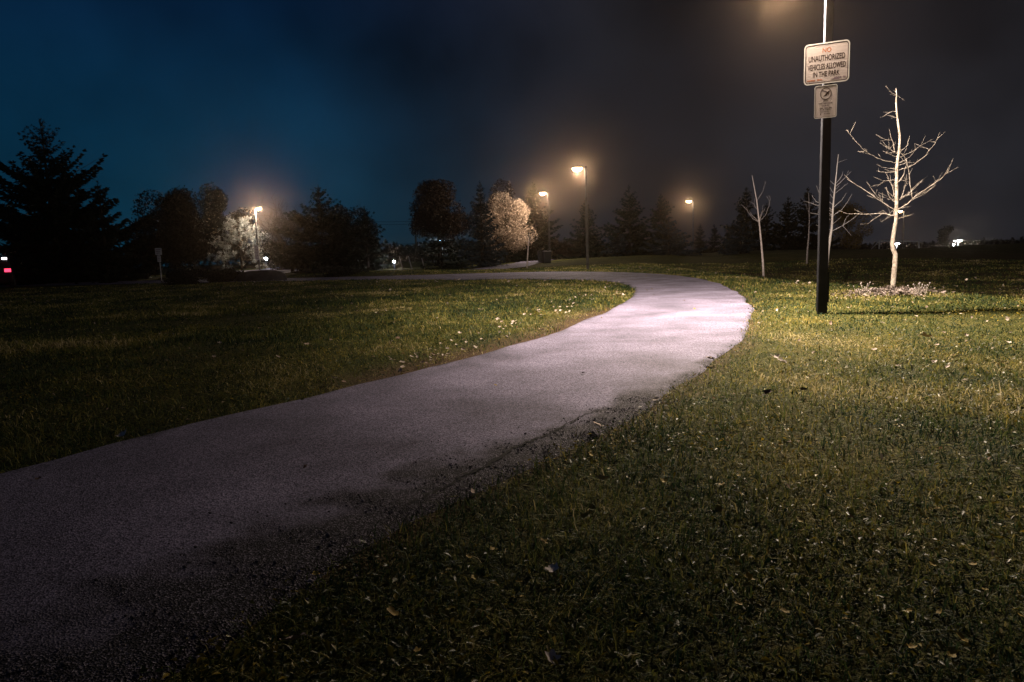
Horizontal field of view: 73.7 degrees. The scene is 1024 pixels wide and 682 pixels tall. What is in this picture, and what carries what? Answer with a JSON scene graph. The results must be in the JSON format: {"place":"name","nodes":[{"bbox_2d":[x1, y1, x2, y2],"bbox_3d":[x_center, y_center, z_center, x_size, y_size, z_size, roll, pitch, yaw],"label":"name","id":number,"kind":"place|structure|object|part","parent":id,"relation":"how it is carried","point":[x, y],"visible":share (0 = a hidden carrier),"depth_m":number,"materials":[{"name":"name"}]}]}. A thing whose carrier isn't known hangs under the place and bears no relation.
{"place":"outdoors","nodes":[
{"label":"outdoors","id":0,"kind":"place"},
{"bbox_2d":[236,264,387,272],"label":"driveway","id":1,"kind":"structure","parent":0,"point":[286,271],"depth_m":57.60,"materials":[{"name":"grey asphalt"}]},
{"bbox_2d":[0,272,753,681],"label":"path","id":2,"kind":"structure","parent":0,"point":[110,518],"depth_m":3.13,"materials":[{"name":"grey asphalt"}]},
{"bbox_2d":[0,395,676,681],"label":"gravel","id":3,"kind":"structure","parent":2,"relation":"on","point":[213,634],"depth_m":2.39,"materials":[{"name":"grey gravel"}]},
{"bbox_2d":[397,409,597,507],"bbox_3d":[0.038,0.539,3.478,0.075,0.001,1.863,3,9,31],"label":"path edge","id":4,"kind":"object","parent":2,"relation":"on","point":[489,463],"visible":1,"depth_m":3.24,"materials":[{"name":"grey asphalt"}]},
{"bbox_2d":[0,243,1023,681],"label":"ground","id":5,"kind":"structure","parent":0,"point":[1012,251],"depth_m":3.14,"materials":[{"name":"green plant"}]},
{"bbox_2d":[0,256,15,288],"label":"parked car","id":6,"kind":"object","parent":5,"relation":"on","point":[7,274],"visible":0.96,"depth_m":33.32,"materials":[{"name":"paint"}]},
{"bbox_3d":[-25.256,-3.770,32.959,1.400,0.450,0.210,-7,9,-35],"label":"rear window","id":7,"kind":"part","parent":6,"relation":"part of","materials":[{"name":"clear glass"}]},
{"bbox_2d":[0,118,166,285],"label":"spruce tree","id":8,"kind":"object","parent":5,"relation":"on","point":[44,239],"visible":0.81,"depth_m":41.87,"materials":[{"name":"green plant"}]},
{"bbox_2d":[115,430,125,436],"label":"fallen leaf","id":9,"kind":"object","parent":5,"relation":"on","point":[122,433],"visible":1,"depth_m":3.93,"materials":[{"name":"grey plant"}]},
{"bbox_2d":[155,248,161,280],"bbox_3d":[-19.674,-4.197,38.178,0.360,1.986,0.077,-2,7,0],"label":"sign post","id":10,"kind":"object","parent":5,"relation":"on","point":[158,251],"visible":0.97,"depth_m":38.06,"materials":[{"name":"metal"}]},
{"bbox_2d":[124,185,211,270],"bbox_3d":[-23.522,-7.551,47.715,6.137,6.737,5.123,4,9,37],"label":"broadleaf tree","id":11,"kind":"object","parent":5,"relation":"on","point":[177,234],"visible":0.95,"depth_m":46.19,"materials":[{"name":"green plant"}]},
{"bbox_2d":[160,267,230,285],"bbox_3d":[-15.282,-3.013,32.609,3.452,1.056,2.806,-2,7,0],"label":"shrub","id":12,"kind":"object","parent":5,"relation":"on","point":[182,276],"visible":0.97,"depth_m":32.27,"materials":[{"name":"green plant"}]},
{"bbox_2d":[207,268,243,282],"bbox_3d":[-14.111,-3.188,33.891,1.932,0.962,1.817,-2,7,0],"label":"shrub","id":13,"kind":"object","parent":5,"relation":"on","point":[233,273],"visible":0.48,"depth_m":33.49,"materials":[{"name":"green plant"}]},
{"bbox_2d":[196,181,255,268],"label":"broadleaf tree","id":14,"kind":"object","parent":5,"relation":"on","point":[214,206],"visible":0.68,"depth_m":71.40,"materials":[{"name":"green plant"}]},
{"bbox_2d":[206,216,271,270],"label":"broadleaf tree","id":15,"kind":"object","parent":5,"relation":"on","point":[241,222],"visible":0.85,"depth_m":65.09,"materials":[{"name":"green plant"}]},
{"bbox_2d":[254,207,260,269],"bbox_3d":[-23.267,-9.414,63.140,0.772,5.815,0.360,0,8,12],"label":"lamp post","id":16,"kind":"object","parent":5,"relation":"on","point":[258,208],"visible":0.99,"depth_m":63.04,"materials":[{"name":"metal"}]},
{"bbox_2d":[254,245,258,259],"bbox_3d":[-23.620,-8.197,63.154,0.420,1.350,0.020,-2,7,0],"label":"plate sign","id":17,"kind":"object","parent":16,"relation":"attached to","point":[256,251],"visible":1,"depth_m":63.15,"materials":[{"name":"grey metal"}]},
{"bbox_2d":[235,270,286,281],"bbox_3d":[-12.338,-2.989,33.864,2.599,1.090,1.661,-2,7,0],"label":"boulder","id":18,"kind":"object","parent":5,"relation":"on","point":[260,275],"visible":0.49,"depth_m":33.22,"materials":[{"name":"stone"}]},
{"bbox_2d":[252,194,313,270],"bbox_3d":[-17.474,-8.436,53.131,5.102,6.394,6.262,-2,7,0],"label":"bare tree","id":19,"kind":"object","parent":5,"relation":"on","point":[277,235],"visible":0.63,"depth_m":52.59,"materials":[{"name":"brown plant"}]},
{"bbox_2d":[256,215,311,269],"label":"broadleaf tree","id":20,"kind":"object","parent":5,"relation":"on","point":[266,245],"visible":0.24,"depth_m":60.11,"materials":[{"name":"green plant"}]},
{"bbox_2d":[280,632,309,639],"bbox_3d":[-0.525,0.722,1.669,0.091,0.013,0.044,-20,-20,22],"label":"fallen leaf","id":21,"kind":"object","parent":5,"relation":"on","point":[293,637],"visible":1,"depth_m":1.66,"materials":[{"name":"plant"}]},
{"bbox_2d":[269,184,372,272],"bbox_3d":[-14.241,-7.839,51.856,7.777,7.991,8.968,-2,7,0],"label":"spruce tree","id":22,"kind":"object","parent":5,"relation":"on","point":[313,256],"visible":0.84,"depth_m":50.08,"materials":[{"name":"green plant"}]},
{"bbox_2d":[319,203,381,264],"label":"broadleaf tree","id":23,"kind":"object","parent":5,"relation":"on","point":[337,208],"visible":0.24,"depth_m":58.36,"materials":[{"name":"green plant"}]},
{"bbox_2d":[342,206,392,270],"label":"spruce tree","id":24,"kind":"object","parent":5,"relation":"on","point":[377,259],"visible":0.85,"depth_m":49.30,"materials":[{"name":"green plant"}]},
{"bbox_2d":[386,606,398,614],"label":"fallen leaf","id":25,"kind":"object","parent":5,"relation":"on","point":[391,610],"visible":1,"depth_m":1.84,"materials":[{"name":"brown plant"}]},
{"bbox_2d":[408,219,417,255],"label":"utility pole","id":26,"kind":"object","parent":5,"relation":"on","point":[415,243],"visible":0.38,"depth_m":98.85,"materials":[{"name":"brown wood"}]},
{"bbox_2d":[388,254,440,261],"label":"hedge","id":27,"kind":"object","parent":5,"relation":"on","point":[414,258],"visible":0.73,"depth_m":88.45,"materials":[{"name":"green plant"}]},
{"bbox_2d":[408,178,469,262],"bbox_3d":[-6.133,-9.496,55.164,4.651,7.300,5.773,-6,9,-29],"label":"broadleaf tree","id":28,"kind":"object","parent":5,"relation":"on","point":[432,216],"visible":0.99,"depth_m":53.86,"materials":[{"name":"green plant"}]},
{"bbox_2d":[419,230,468,268],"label":"spruce tree","id":29,"kind":"object","parent":5,"relation":"on","point":[442,258],"visible":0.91,"depth_m":44.36,"materials":[{"name":"green plant"}]},
{"bbox_2d":[458,180,508,267],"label":"spruce tree","id":30,"kind":"object","parent":5,"relation":"on","point":[487,258],"visible":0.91,"depth_m":45.17,"materials":[{"name":"green plant"}]},
{"bbox_2d":[467,179,515,261],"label":"broadleaf tree","id":31,"kind":"object","parent":5,"relation":"on","point":[496,190],"visible":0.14,"depth_m":58.88,"materials":[{"name":"green plant"}]},
{"bbox_2d":[482,191,537,262],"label":"broadleaf tree","id":32,"kind":"object","parent":5,"relation":"on","point":[514,231],"visible":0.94,"depth_m":54.88,"materials":[{"name":"beige plant"}]},
{"bbox_2d":[0,266,1021,555],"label":"leaf litter","id":33,"kind":"object","parent":5,"relation":"on","point":[484,340],"visible":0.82,"depth_m":12.99,"materials":[{"name":"brown plant"}]},
{"bbox_2d":[0,236,1023,267],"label":"distant woods","id":34,"kind":"object","parent":5,"relation":"on","point":[407,249],"visible":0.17,"depth_m":156.16,"materials":[{"name":"green plant"}]},
{"bbox_2d":[526,232,535,267],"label":"bare tree","id":35,"kind":"object","parent":5,"relation":"on","point":[527,250],"visible":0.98,"depth_m":40.64,"materials":[{"name":"grey plant"}]},
{"bbox_2d":[502,180,562,261],"bbox_3d":[2.256,-10.734,65.398,6.770,9.172,7.122,-7,9,-31],"label":"spruce tree","id":36,"kind":"object","parent":5,"relation":"on","point":[536,212],"visible":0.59,"depth_m":64.68,"materials":[{"name":"green plant"}]},
{"bbox_2d":[539,191,550,251],"bbox_3d":[2.571,-8.942,53.370,0.772,5.400,0.360,0,8,12],"label":"lamp post","id":37,"kind":"object","parent":5,"relation":"on","point":[543,192],"visible":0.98,"depth_m":53.19,"materials":[{"name":"metal"}]},
{"bbox_2d":[542,250,550,262],"bbox_3d":[2.484,-5.959,48.237,0.530,0.865,0.550,-4,8,-12],"label":"litter bin","id":38,"kind":"object","parent":5,"relation":"on","point":[546,256],"visible":1,"depth_m":48.03,"materials":[{"name":"plastic"}]},
{"bbox_2d":[545,562,558,572],"bbox_3d":[0.122,0.681,2.040,0.042,0.014,0.056,-22,16,-12],"label":"fallen leaf","id":39,"kind":"object","parent":5,"relation":"on","point":[552,568],"visible":1,"depth_m":2.05,"materials":[{"name":"plant"}]},
{"bbox_2d":[545,645,560,664],"bbox_3d":[0.093,0.736,1.605,0.037,0.012,0.050,2,38,-33],"label":"fallen leaf","id":40,"kind":"object","parent":5,"relation":"on","point":[551,654],"visible":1,"depth_m":1.60,"materials":[{"name":"plant"}]},
{"bbox_2d":[572,166,588,269],"bbox_3d":[3.356,-6.009,33.586,0.772,5.082,0.360,0,8,12],"label":"lamp post","id":41,"kind":"object","parent":5,"relation":"on","point":[576,168],"visible":0.98,"depth_m":33.42,"materials":[{"name":"metal"}]},
{"bbox_2d":[559,203,607,258],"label":"spruce tree","id":42,"kind":"object","parent":5,"relation":"on","point":[580,240],"visible":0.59,"depth_m":61.96,"materials":[{"name":"green plant"}]},
{"bbox_2d":[595,474,608,478],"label":"fallen leaf","id":43,"kind":"object","parent":5,"relation":"on","point":[599,476],"visible":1,"depth_m":2.79,"materials":[{"name":"brown plant"}]},
{"bbox_2d":[600,229,634,256],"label":"spruce tree","id":44,"kind":"object","parent":5,"relation":"on","point":[618,247],"visible":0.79,"depth_m":51.34,"materials":[{"name":"green plant"}]},
{"bbox_2d":[589,185,659,256],"bbox_3d":[9.800,-9.878,59.496,6.834,7.408,7.086,-9,10,-43],"label":"spruce tree","id":45,"kind":"object","parent":5,"relation":"on","point":[628,217],"visible":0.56,"depth_m":58.90,"materials":[{"name":"green plant"}]},
{"bbox_2d":[631,194,692,254],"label":"spruce tree","id":46,"kind":"object","parent":5,"relation":"on","point":[660,218],"visible":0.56,"depth_m":57.03,"materials":[{"name":"green plant"}]},
{"bbox_2d":[638,220,707,255],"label":"spruce tree","id":47,"kind":"object","parent":5,"relation":"on","point":[673,248],"visible":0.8,"depth_m":49.31,"materials":[{"name":"green plant"}]},
{"bbox_2d":[686,200,693,253],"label":"lamp post","id":48,"kind":"object","parent":5,"relation":"on","point":[692,225],"visible":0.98,"depth_m":66.18,"materials":[{"name":"metal"}]},
{"bbox_2d":[691,223,708,253],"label":"spruce tree","id":49,"kind":"object","parent":5,"relation":"on","point":[700,243],"visible":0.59,"depth_m":90.95,"materials":[{"name":"green plant"}]},
{"bbox_2d":[704,224,723,252],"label":"spruce tree","id":50,"kind":"object","parent":5,"relation":"on","point":[712,244],"visible":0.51,"depth_m":90.99,"materials":[{"name":"green plant"}]},
{"bbox_2d":[715,504,723,512],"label":"fallen leaf","id":51,"kind":"object","parent":5,"relation":"on","point":[719,508],"visible":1,"depth_m":2.46,"materials":[{"name":"plant"}]},
{"bbox_2d":[717,216,763,254],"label":"spruce tree","id":52,"kind":"object","parent":5,"relation":"on","point":[743,248],"visible":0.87,"depth_m":47.32,"materials":[{"name":"green plant"}]},
{"bbox_2d":[716,187,778,250],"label":"spruce tree","id":53,"kind":"object","parent":5,"relation":"on","point":[754,223],"visible":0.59,"depth_m":58.95,"materials":[{"name":"green plant"}]},
{"bbox_2d":[744,572,756,579],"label":"fallen leaf","id":54,"kind":"object","parent":5,"relation":"on","point":[747,574],"visible":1,"depth_m":1.95,"materials":[{"name":"plant"}]},
{"bbox_2d":[741,176,769,275],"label":"bare tree","id":55,"kind":"object","parent":5,"relation":"on","point":[762,258],"visible":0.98,"depth_m":20.76,"materials":[{"name":"grey plant"}]},
{"bbox_2d":[762,389,771,394],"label":"fallen leaf","id":56,"kind":"object","parent":5,"relation":"on","point":[767,391],"visible":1,"depth_m":4.34,"materials":[{"name":"black plant"}]},
{"bbox_2d":[754,205,793,250],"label":"spruce tree","id":57,"kind":"object","parent":5,"relation":"on","point":[771,236],"visible":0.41,"depth_m":60.98,"materials":[{"name":"green plant"}]},
{"bbox_2d":[758,196,816,249],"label":"spruce tree","id":58,"kind":"object","parent":5,"relation":"on","point":[788,229],"visible":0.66,"depth_m":62.94,"materials":[{"name":"green plant"}]},
{"bbox_2d":[802,193,811,263],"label":"bare tree","id":59,"kind":"object","parent":5,"relation":"on","point":[808,235],"visible":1,"depth_m":32.68,"materials":[{"name":"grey plant"}]},
{"bbox_2d":[789,188,840,249],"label":"spruce tree","id":60,"kind":"object","parent":5,"relation":"on","point":[804,217],"visible":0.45,"depth_m":64.75,"materials":[{"name":"green plant"}]},
{"bbox_2d":[816,0,833,313],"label":"lamp post","id":61,"kind":"object","parent":5,"relation":"on","point":[822,290],"visible":0.8,"depth_m":9.24,"materials":[{"name":"metal"}]},
{"bbox_2d":[814,84,836,118],"bbox_3d":[4.151,-3.168,9.038,0.275,0.418,0.009,1,8,23],"label":"dog sign","id":62,"kind":"object","parent":61,"relation":"attached to","point":[825,101],"visible":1,"depth_m":9.04,"materials":[{"name":"white metal"}]},
{"bbox_2d":[804,40,849,85],"bbox_3d":[4.134,-3.655,8.974,0.544,0.518,0.010,1,8,23],"label":"notice sign","id":63,"kind":"object","parent":61,"relation":"attached to","point":[826,62],"visible":1,"depth_m":8.97,"materials":[{"name":"metal"}]},
{"bbox_2d":[805,154,858,263],"bbox_3d":[9.189,-3.370,19.898,1.370,3.983,0.882,-2,7,0],"label":"bare tree","id":64,"kind":"object","parent":5,"relation":"on","point":[831,219],"visible":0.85,"depth_m":19.70,"materials":[{"name":"white plant"}]},
{"bbox_2d":[829,201,873,248],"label":"broadleaf tree","id":65,"kind":"object","parent":5,"relation":"on","point":[847,208],"visible":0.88,"depth_m":78.02,"materials":[{"name":"green plant"}]},
{"bbox_2d":[853,282,874,295],"bbox_3d":[6.174,-0.898,11.963,0.270,0.272,0.290,-9,10,-41],"label":"weed plant","id":66,"kind":"object","parent":5,"relation":"on","point":[864,288],"visible":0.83,"depth_m":11.97,"materials":[{"name":"beige plant"}]},
{"bbox_2d":[830,285,958,298],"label":"mulch","id":67,"kind":"object","parent":5,"relation":"on","point":[898,289],"visible":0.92,"depth_m":11.80,"materials":[{"name":"brown wood"}]},
{"bbox_2d":[871,240,919,248],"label":"goal frame","id":68,"kind":"object","parent":5,"relation":"on","point":[896,241],"visible":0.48,"depth_m":109.08,"materials":[{"name":"white paint"}]},
{"bbox_2d":[841,89,957,294],"bbox_3d":[6.584,-2.552,11.970,1.791,3.651,1.128,-1,8,8],"label":"bare tree","id":69,"kind":"object","parent":5,"relation":"on","point":[895,255],"visible":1,"depth_m":11.90,"materials":[{"name":"white plant"}]},
{"bbox_2d":[898,210,904,247],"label":"lamp post","id":70,"kind":"object","parent":5,"relation":"on","point":[903,227],"visible":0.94,"depth_m":84.06,"materials":[{"name":"metal"}]},
{"bbox_2d":[907,282,929,296],"bbox_3d":[6.931,-0.868,11.588,0.326,0.266,0.312,-9,10,-42],"label":"weed plant","id":71,"kind":"object","parent":5,"relation":"on","point":[919,292],"visible":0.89,"depth_m":11.56,"materials":[{"name":"beige plant"}]},
{"bbox_2d":[920,332,936,338],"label":"fallen leaf","id":72,"kind":"object","parent":5,"relation":"on","point":[924,334],"visible":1,"depth_m":6.45,"materials":[{"name":"brown plant"}]},
{"bbox_2d":[936,225,953,246],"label":"broadleaf tree","id":73,"kind":"object","parent":5,"relation":"on","point":[944,236],"visible":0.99,"depth_m":93.91,"materials":[{"name":"green plant"}]},
{"bbox_2d":[947,647,957,659],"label":"fallen leaf","id":74,"kind":"object","parent":5,"relation":"on","point":[952,651],"visible":1,"depth_m":1.58,"materials":[{"name":"brown plant"}]},
{"bbox_2d":[953,629,968,641],"bbox_3d":[1.092,0.717,1.662,0.019,0.005,0.040,-4,32,-27],"label":"fallen leaf","id":75,"kind":"object","parent":5,"relation":"on","point":[960,635],"visible":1,"depth_m":1.66,"materials":[{"name":"brown plant"}]},
{"bbox_2d":[0,0,1023,265],"label":"sky","id":76,"kind":"structure","parent":0,"point":[365,102],"materials":[{"name":"blue"}]},
{"bbox_2d":[468,259,558,269],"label":"side path","id":77,"kind":"structure","parent":0,"point":[517,264],"depth_m":45.48,"materials":[{"name":"grey asphalt"}]},
{"bbox_2d":[537,250,544,262],"bbox_3d":[2.128,-6.077,49.127,0.530,0.865,0.550,-4,8,-12],"label":"litter bin","id":78,"kind":"object","parent":77,"relation":"on","point":[540,255],"visible":0.77,"depth_m":48.91,"materials":[{"name":"plastic"}]}
]}

